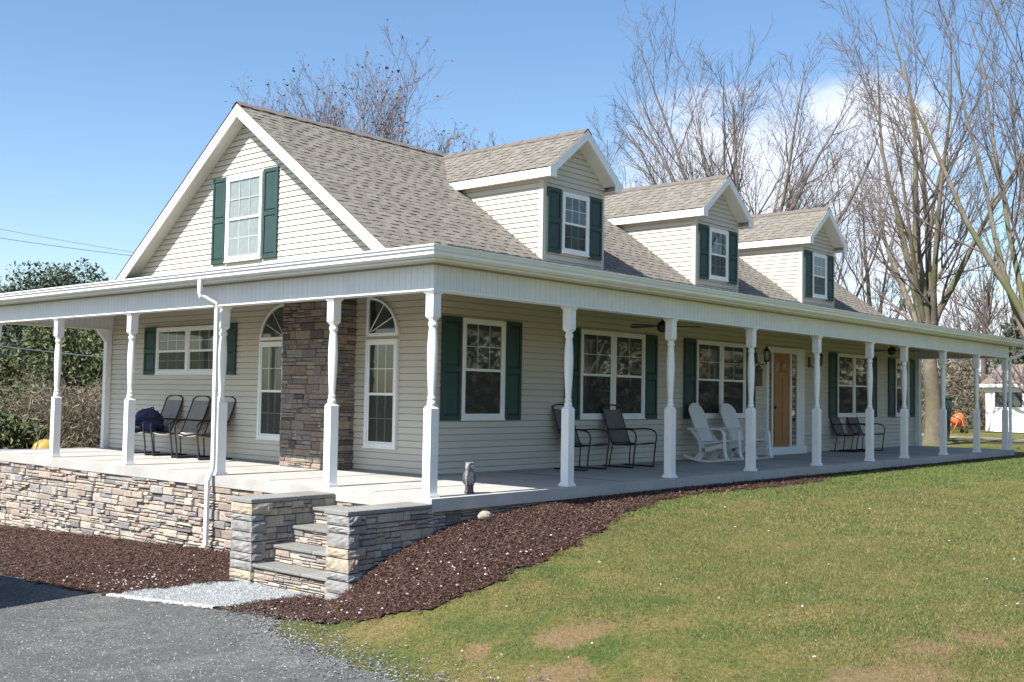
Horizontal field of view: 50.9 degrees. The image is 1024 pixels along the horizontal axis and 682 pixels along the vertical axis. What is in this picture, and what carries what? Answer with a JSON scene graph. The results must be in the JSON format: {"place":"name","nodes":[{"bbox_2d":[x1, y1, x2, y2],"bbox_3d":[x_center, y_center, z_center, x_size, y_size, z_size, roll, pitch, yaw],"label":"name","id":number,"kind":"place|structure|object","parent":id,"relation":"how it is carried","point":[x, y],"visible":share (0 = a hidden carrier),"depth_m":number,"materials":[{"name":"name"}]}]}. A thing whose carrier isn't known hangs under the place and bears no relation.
{"place":"outdoors","nodes":[
{"label":"outdoors","id":0,"kind":"place"},
{"bbox_2d":[0,346,102,357],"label":"power line","id":1,"kind":"object","parent":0,"point":[49,351],"visible":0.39,"depth_m":26.96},
{"bbox_2d":[2,229,130,251],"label":"power line","id":2,"kind":"object","parent":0,"point":[64,240],"visible":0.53,"depth_m":73.94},
{"bbox_2d":[2,238,131,255],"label":"power line","id":3,"kind":"object","parent":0,"point":[65,247],"visible":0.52,"depth_m":74.01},
{"bbox_2d":[181,432,195,434],"bbox_3d":[-5.699,1.639,19.003,0.310,0.037,0.310,-2,-4,41],"label":"dish","id":4,"kind":"object","parent":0,"point":[188,433],"visible":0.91,"depth_m":18.92,"materials":[{"name":"white ceramic"}]},
{"bbox_2d":[0,573,397,681],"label":"driveway","id":5,"kind":"structure","parent":0,"point":[253,668],"depth_m":9.39,"materials":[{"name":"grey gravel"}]},
{"bbox_2d":[177,605,578,681],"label":"drive edge gravel","id":6,"kind":"structure","parent":5,"relation":"on","point":[378,664],"depth_m":8.83,"materials":[{"name":"grey gravel"}]},
{"bbox_2d":[0,0,1023,385],"label":"sky","id":7,"kind":"structure","parent":0,"point":[107,107],"materials":[{"name":"blue"}]},
{"bbox_2d":[1,407,1023,681],"bbox_3d":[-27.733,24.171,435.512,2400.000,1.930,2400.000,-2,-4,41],"label":"ground","id":8,"kind":"structure","parent":0,"point":[569,633],"depth_m":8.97,"materials":[{"name":"green plant"}]},
{"bbox_2d":[0,284,29,401],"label":"pine tree","id":9,"kind":"object","parent":8,"relation":"on","point":[2,291],"visible":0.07,"depth_m":44.63,"materials":[{"name":"green plant"}]},
{"bbox_2d":[0,349,49,431],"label":"cedar tree","id":10,"kind":"object","parent":8,"relation":"on","point":[8,362],"visible":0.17,"depth_m":36.03,"materials":[{"name":"green plant"}]},
{"bbox_2d":[0,406,71,448],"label":"thicket","id":11,"kind":"object","parent":8,"relation":"on","point":[21,434],"visible":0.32,"depth_m":24.25,"materials":[{"name":"green plant"}]},
{"bbox_2d":[31,438,49,448],"bbox_3d":[-10.713,2.932,24.679,0.580,1.383,1.240,2,-3,-19],"label":"fuel tank","id":12,"kind":"object","parent":8,"relation":"on","point":[44,444],"visible":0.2,"depth_m":24.16,"materials":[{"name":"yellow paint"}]},
{"bbox_2d":[0,260,83,376],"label":"pine tree","id":13,"kind":"object","parent":8,"relation":"on","point":[42,283],"visible":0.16,"depth_m":43.51,"materials":[{"name":"green plant"}]},
{"bbox_2d":[0,325,86,382],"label":"cedar tree","id":14,"kind":"object","parent":8,"relation":"on","point":[10,345],"visible":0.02,"depth_m":37.87,"materials":[{"name":"green plant"}]},
{"bbox_2d":[0,381,88,447],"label":"thicket","id":15,"kind":"object","parent":8,"relation":"on","point":[25,408],"visible":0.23,"depth_m":27.46,"materials":[{"name":"brown plant"}]},
{"bbox_2d":[0,373,102,447],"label":"thicket","id":16,"kind":"object","parent":8,"relation":"on","point":[67,406],"visible":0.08,"depth_m":28.05,"materials":[{"name":"brown plant"}]},
{"bbox_2d":[0,355,102,424],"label":"thicket","id":17,"kind":"object","parent":8,"relation":"on","point":[32,374],"visible":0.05,"depth_m":32.78,"materials":[{"name":"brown plant"}]},
{"bbox_2d":[0,325,103,422],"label":"cedar tree","id":18,"kind":"object","parent":8,"relation":"on","point":[71,342],"visible":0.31,"depth_m":32.59,"materials":[{"name":"green plant"}]},
{"bbox_2d":[8,368,102,446],"bbox_3d":[-11.373,2.158,28.764,3.248,3.782,3.620,-2,-4,41],"label":"thicket","id":19,"kind":"object","parent":8,"relation":"on","point":[98,388],"visible":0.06,"depth_m":28.85,"materials":[{"name":"brown plant"}]},
{"bbox_2d":[28,362,101,447],"bbox_3d":[-10.960,2.243,28.118,3.612,3.559,3.657,-2,-4,41],"label":"thicket","id":20,"kind":"object","parent":8,"relation":"on","point":[95,427],"visible":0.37,"depth_m":27.37,"materials":[{"name":"brown plant"}]},
{"bbox_2d":[33,328,103,413],"bbox_3d":[-13.677,1.740,35.402,4.200,5.363,3.909,-2,-4,41],"label":"cedar tree","id":21,"kind":"object","parent":8,"relation":"on","point":[93,336],"visible":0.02,"depth_m":34.76,"materials":[{"name":"green plant"}]},
{"bbox_2d":[48,368,100,433],"bbox_3d":[-11.460,2.252,31.118,3.443,3.865,4.364,2,-3,-19],"label":"thicket","id":22,"kind":"object","parent":8,"relation":"on","point":[82,393],"visible":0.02,"depth_m":30.12,"materials":[{"name":"brown plant"}]},
{"bbox_2d":[46,257,112,334],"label":"pine tree","id":23,"kind":"object","parent":8,"relation":"on","point":[95,276],"visible":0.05,"depth_m":46.40,"materials":[{"name":"green plant"}]},
{"bbox_2d":[0,524,241,595],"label":"mulch bed","id":24,"kind":"object","parent":8,"relation":"on","point":[111,568],"visible":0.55,"depth_m":13.83,"materials":[{"name":"brown wood"}]},
{"bbox_2d":[22,523,565,618],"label":"stray pebbles","id":25,"kind":"object","parent":24,"relation":"on","point":[452,566],"visible":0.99,"depth_m":11.49,"materials":[{"name":"grey stone"}]},
{"bbox_2d":[106,593,215,608],"bbox_3d":[-3.759,2.784,11.485,1.462,0.046,0.112,0,-3,25],"label":"path edging","id":26,"kind":"object","parent":8,"relation":"on","point":[164,601],"visible":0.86,"depth_m":11.50,"materials":[{"name":"grey stone"}]},
{"bbox_2d":[123,581,309,607],"bbox_3d":[-3.194,2.801,11.853,1.880,0.010,1.680,-2,-4,41],"label":"gravel pad","id":27,"kind":"object","parent":8,"relation":"on","point":[244,588],"visible":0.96,"depth_m":11.92,"materials":[{"name":"grey gravel"}]},
{"bbox_2d":[115,581,316,608],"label":"gravel stones","id":28,"kind":"object","parent":27,"relation":"on","point":[219,596],"visible":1,"depth_m":11.91,"materials":[{"name":"grey gravel"}]},
{"bbox_2d":[225,69,395,135],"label":"budding tree","id":29,"kind":"object","parent":8,"relation":"on","point":[281,110],"visible":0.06,"depth_m":59.88,"materials":[{"name":"brown plant"}]},
{"bbox_2d":[229,491,434,600],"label":"stone steps","id":30,"kind":"structure","parent":8,"relation":"on","point":[318,543],"depth_m":12.40,"materials":[{"name":"grey stone"}]},
{"bbox_2d":[238,51,430,148],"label":"budding tree","id":31,"kind":"object","parent":8,"relation":"on","point":[364,125],"visible":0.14,"depth_m":56.75,"materials":[{"name":"brown plant"}]},
{"bbox_2d":[285,19,467,153],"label":"budding tree","id":32,"kind":"object","parent":8,"relation":"on","point":[374,119],"visible":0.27,"depth_m":56.19,"materials":[{"name":"brown plant"}]},
{"bbox_2d":[415,117,495,153],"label":"budding tree","id":33,"kind":"object","parent":8,"relation":"on","point":[443,149],"visible":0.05,"depth_m":59.48,"materials":[{"name":"brown plant"}]},
{"bbox_2d":[0,100,1023,551],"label":"farmhouse","id":34,"kind":"object","parent":8,"relation":"on","point":[346,316],"visible":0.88,"depth_m":18.91,"materials":[{"name":"plastic"}]},
{"bbox_2d":[134,395,183,454],"bbox_3d":[-6.764,1.574,20.369,0.699,1.132,0.881,-2,-4,41],"label":"sling chair","id":35,"kind":"object","parent":34,"relation":"on","point":[170,408],"visible":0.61,"depth_m":20.52,"materials":[{"name":"fabric"}]},
{"bbox_2d":[135,407,163,431],"bbox_3d":[-6.907,1.479,20.236,0.710,0.491,0.489,2,-3,-26],"label":"bag","id":36,"kind":"object","parent":35,"relation":"on","point":[142,416],"visible":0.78,"depth_m":20.14,"materials":[{"name":"blue fabric"}]},
{"bbox_2d":[150,395,210,457],"bbox_3d":[-6.073,1.554,19.759,0.699,1.132,0.881,-2,-4,42],"label":"sling chair","id":37,"kind":"object","parent":34,"relation":"on","point":[197,410],"visible":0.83,"depth_m":19.91,"materials":[{"name":"fabric"}]},
{"bbox_2d":[154,325,219,374],"bbox_3d":[-6.161,0.182,20.463,2.224,0.920,0.085,-2,-4,41],"label":"window","id":38,"kind":"structure","parent":34,"relation":"in","point":[186,350],"depth_m":20.48,"materials":[{"name":"glass"}]},
{"bbox_2d":[174,396,235,459],"bbox_3d":[-5.462,1.537,19.221,0.699,1.132,0.881,-1,-4,39],"label":"sling chair","id":39,"kind":"object","parent":34,"relation":"on","point":[230,409],"visible":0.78,"depth_m":19.30,"materials":[{"name":"metal"}]},
{"bbox_2d":[223,170,263,262],"bbox_3d":[-4.839,-2.231,19.454,1.124,1.580,0.085,-2,-4,41],"label":"window","id":40,"kind":"structure","parent":34,"relation":"in","point":[244,192],"depth_m":19.46,"materials":[{"name":"glass"}]},
{"bbox_2d":[255,341,282,440],"bbox_3d":[-4.163,0.864,18.654,0.764,1.700,0.085,-2,-4,41],"label":"window","id":41,"kind":"structure","parent":34,"relation":"in","point":[270,353],"depth_m":18.69,"materials":[{"name":"glass"}]},
{"bbox_2d":[259,303,283,340],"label":"arched window","id":42,"kind":"structure","parent":34,"relation":"in","point":[271,329],"depth_m":18.71,"materials":[{"name":"glass"}]},
{"bbox_2d":[362,339,400,449],"bbox_3d":[-2.037,0.823,16.779,0.754,1.700,0.085,-2,-4,41],"label":"window","id":43,"kind":"structure","parent":34,"relation":"in","point":[382,360],"depth_m":16.77,"materials":[{"name":"glass"}]},
{"bbox_2d":[366,297,399,336],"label":"arched window","id":44,"kind":"structure","parent":34,"relation":"in","point":[381,320],"depth_m":16.88,"materials":[{"name":"glass"}]},
{"bbox_2d":[462,462,475,493],"bbox_3d":[-0.525,1.686,13.283,0.172,0.390,0.162,2,-3,-14],"label":"owl statue","id":45,"kind":"object","parent":34,"relation":"on","point":[469,478],"visible":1,"depth_m":13.24,"materials":[{"name":"stone"}]},
{"bbox_2d":[461,318,505,420],"bbox_3d":[-0.453,0.455,16.894,0.085,1.580,1.004,-2,-4,41],"label":"window","id":46,"kind":"structure","parent":34,"relation":"in","point":[483,341],"depth_m":16.89,"materials":[{"name":"glass"}]},
{"bbox_2d":[552,404,609,470],"bbox_3d":[1.137,1.606,18.062,0.839,1.094,0.613,-1,-4,37],"label":"sling chair","id":47,"kind":"object","parent":34,"relation":"on","point":[557,417],"visible":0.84,"depth_m":18.08,"materials":[{"name":"metal"}]},
{"bbox_2d":[580,329,645,419],"bbox_3d":[1.827,0.625,19.477,0.085,1.580,1.984,-2,-4,41],"label":"window","id":48,"kind":"structure","parent":34,"relation":"in","point":[612,364],"depth_m":19.42,"materials":[{"name":"glass"}]},
{"bbox_2d":[602,404,656,467],"bbox_3d":[2.050,1.669,19.006,0.839,1.094,0.613,-2,-4,44],"label":"sling chair","id":49,"kind":"object","parent":34,"relation":"on","point":[617,429],"visible":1,"depth_m":19.11,"materials":[{"name":"fabric"}]},
{"bbox_2d":[630,319,701,332],"bbox_3d":[2.561,-0.345,18.584,1.235,0.400,1.278,-2,-4,41],"label":"ceiling fan","id":50,"kind":"object","parent":34,"relation":"hanging from","point":[660,325],"visible":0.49,"depth_m":18.48,"materials":[{"name":"brown metal"}]},
{"bbox_2d":[683,403,743,462],"bbox_3d":[3.923,1.780,20.941,0.971,1.135,0.680,-1,-4,39],"label":"rocking chair","id":51,"kind":"object","parent":34,"relation":"on","point":[703,434],"visible":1,"depth_m":20.92,"materials":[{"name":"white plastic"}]},
{"bbox_2d":[696,340,745,418],"bbox_3d":[4.336,0.812,22.319,0.085,1.580,1.994,-2,-4,41],"label":"window","id":52,"kind":"structure","parent":34,"relation":"in","point":[720,366],"depth_m":22.26,"materials":[{"name":"glass"}]},
{"bbox_2d":[718,403,772,460],"bbox_3d":[4.695,1.835,21.770,0.971,1.135,0.680,-2,-4,44],"label":"rocking chair","id":53,"kind":"object","parent":34,"relation":"on","point":[729,415],"visible":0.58,"depth_m":21.81,"materials":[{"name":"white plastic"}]},
{"bbox_2d":[756,346,769,364],"bbox_3d":[5.433,0.312,23.352,0.347,0.429,0.152,-2,-4,41],"label":"wall lantern","id":54,"kind":"object","parent":34,"relation":"attached to","point":[768,350],"depth_m":23.27,"materials":[{"name":"brown metal"}]},
{"bbox_2d":[808,353,822,367],"bbox_3d":[7.132,0.439,25.277,0.347,0.429,0.152,-2,-4,41],"label":"wall lantern","id":55,"kind":"object","parent":34,"relation":"attached to","point":[809,361],"depth_m":25.33,"materials":[{"name":"brown metal"}]},
{"bbox_2d":[828,413,864,451],"bbox_3d":[8.130,2.135,26.119,0.839,1.094,0.613,-1,-4,38],"label":"sling chair","id":56,"kind":"object","parent":34,"relation":"on","point":[837,424],"visible":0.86,"depth_m":26.15,"materials":[{"name":"fabric"}]},
{"bbox_2d":[837,353,867,416],"bbox_3d":[8.636,1.133,27.189,0.085,1.580,1.984,-2,-4,41],"label":"window","id":57,"kind":"structure","parent":34,"relation":"in","point":[852,401],"depth_m":27.09,"materials":[{"name":"glass"}]},
{"bbox_2d":[846,415,884,450],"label":"sling chair","id":58,"kind":"object","parent":34,"relation":"on","point":[854,429],"visible":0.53,"depth_m":26.86,"materials":[{"name":"metal"}]},
{"bbox_2d":[874,346,919,354],"bbox_3d":[9.138,0.146,26.034,1.235,0.400,1.278,-2,-4,41],"label":"ceiling fan","id":59,"kind":"object","parent":34,"relation":"hanging from","point":[891,350],"visible":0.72,"depth_m":25.91,"materials":[{"name":"brown metal"}]},
{"bbox_2d":[896,359,909,416],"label":"window","id":60,"kind":"structure","parent":34,"relation":"in","point":[898,363],"depth_m":29.41,"materials":[{"name":"glass"}]},
{"bbox_2d":[486,87,688,188],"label":"bare tree","id":61,"kind":"object","parent":8,"relation":"on","point":[607,153],"visible":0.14,"depth_m":54.64,"materials":[{"name":"brown plant"}]},
{"bbox_2d":[213,456,1013,622],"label":"mulch bank","id":62,"kind":"structure","parent":8,"relation":"on","point":[437,603],"depth_m":11.26,"materials":[{"name":"brown wood"}]},
{"bbox_2d":[477,511,491,519],"bbox_3d":[-0.326,2.092,12.919,0.142,0.106,0.206,-2,-4,41],"label":"rock","id":63,"kind":"object","parent":62,"relation":"on","point":[483,515],"visible":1,"depth_m":12.86,"materials":[{"name":"beige stone"}]},
{"bbox_2d":[210,455,1016,626],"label":"mulch chips","id":64,"kind":"object","parent":62,"relation":"on","point":[671,491],"visible":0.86,"depth_m":11.55,"materials":[{"name":"brown wood"}]},
{"bbox_2d":[383,490,1019,657],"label":"lawn stones","id":65,"kind":"object","parent":8,"relation":"on","point":[814,656],"visible":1,"depth_m":9.18,"materials":[{"name":"grey stone"}]},
{"bbox_2d":[604,0,897,275],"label":"bare tree","id":66,"kind":"object","parent":8,"relation":"on","point":[736,179],"visible":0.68,"depth_m":51.13,"materials":[{"name":"grey plant"}]},
{"bbox_2d":[620,455,1023,517],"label":"lush grass","id":67,"kind":"structure","parent":8,"relation":"on","point":[968,466],"depth_m":19.50,"materials":[{"name":"green plant"}]},
{"bbox_2d":[771,118,911,296],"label":"bare tree","id":68,"kind":"object","parent":8,"relation":"on","point":[841,269],"visible":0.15,"depth_m":55.94,"materials":[{"name":"brown plant"}]},
{"bbox_2d":[866,273,913,317],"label":"bare tree","id":69,"kind":"object","parent":8,"relation":"on","point":[881,296],"visible":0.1,"depth_m":73.41,"materials":[{"name":"grey plant"}]},
{"bbox_2d":[793,121,987,318],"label":"bare tree","id":70,"kind":"object","parent":8,"relation":"on","point":[867,280],"visible":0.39,"depth_m":52.31,"materials":[{"name":"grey plant"}]},
{"bbox_2d":[815,0,1023,338],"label":"bare tree","id":71,"kind":"object","parent":8,"relation":"on","point":[1016,305],"visible":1,"depth_m":27.89,"materials":[{"name":"grey plant"}]},
{"bbox_2d":[818,0,1023,444],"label":"bare tree","id":72,"kind":"object","parent":8,"relation":"on","point":[924,308],"visible":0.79,"depth_m":36.01,"materials":[{"name":"grey plant"}]},
{"bbox_2d":[859,203,1023,428],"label":"bare tree","id":73,"kind":"object","parent":8,"relation":"on","point":[985,366],"visible":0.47,"depth_m":64.91,"materials":[{"name":"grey plant"}]},
{"bbox_2d":[896,284,1001,426],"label":"bare tree","id":74,"kind":"object","parent":8,"relation":"on","point":[947,323],"visible":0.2,"depth_m":71.25,"materials":[{"name":"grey plant"}]},
{"bbox_2d":[945,397,953,439],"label":"bird feeder","id":75,"kind":"object","parent":8,"relation":"on","point":[948,403],"visible":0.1,"depth_m":40.39,"materials":[{"name":"green plastic"}]},
{"bbox_2d":[921,359,988,429],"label":"hedgerow","id":76,"kind":"object","parent":8,"relation":"on","point":[950,379],"visible":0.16,"depth_m":64.57,"materials":[{"name":"plant"}]},
{"bbox_2d":[950,413,968,432],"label":"cement mixer","id":77,"kind":"object","parent":8,"relation":"on","point":[957,419],"visible":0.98,"depth_m":53.24,"materials":[{"name":"orange paint"}]},
{"bbox_2d":[921,324,1017,419],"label":"woods","id":78,"kind":"object","parent":8,"relation":"on","point":[989,372],"visible":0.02,"depth_m":100.99,"materials":[{"name":"plant"}]},
{"bbox_2d":[937,254,1023,393],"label":"bare tree","id":79,"kind":"object","parent":8,"relation":"on","point":[1020,386],"visible":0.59,"depth_m":53.65,"materials":[{"name":"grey plant"}]},
{"bbox_2d":[968,256,1015,371],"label":"bare tree","id":80,"kind":"object","parent":8,"relation":"on","point":[994,312],"visible":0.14,"depth_m":78.03,"materials":[{"name":"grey plant"}]},
{"bbox_2d":[979,364,1023,433],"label":"garden shed","id":81,"kind":"structure","parent":8,"relation":"on","point":[991,383],"depth_m":56.04,"materials":[{"name":"white wood"}]},
{"bbox_2d":[994,391,1023,408],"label":"window","id":82,"kind":"structure","parent":81,"relation":"in","point":[1017,396],"depth_m":55.40,"materials":[{"name":"white glass"}]},
{"bbox_2d":[983,317,1023,410],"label":"pine tree","id":83,"kind":"object","parent":8,"relation":"on","point":[1020,360],"visible":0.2,"depth_m":59.55,"materials":[{"name":"green plant"}]},
{"bbox_2d":[922,434,1023,441],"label":"dirt track","id":84,"kind":"structure","parent":0,"point":[999,439],"depth_m":44.29,"materials":[{"name":"beige soil"}]}
]}

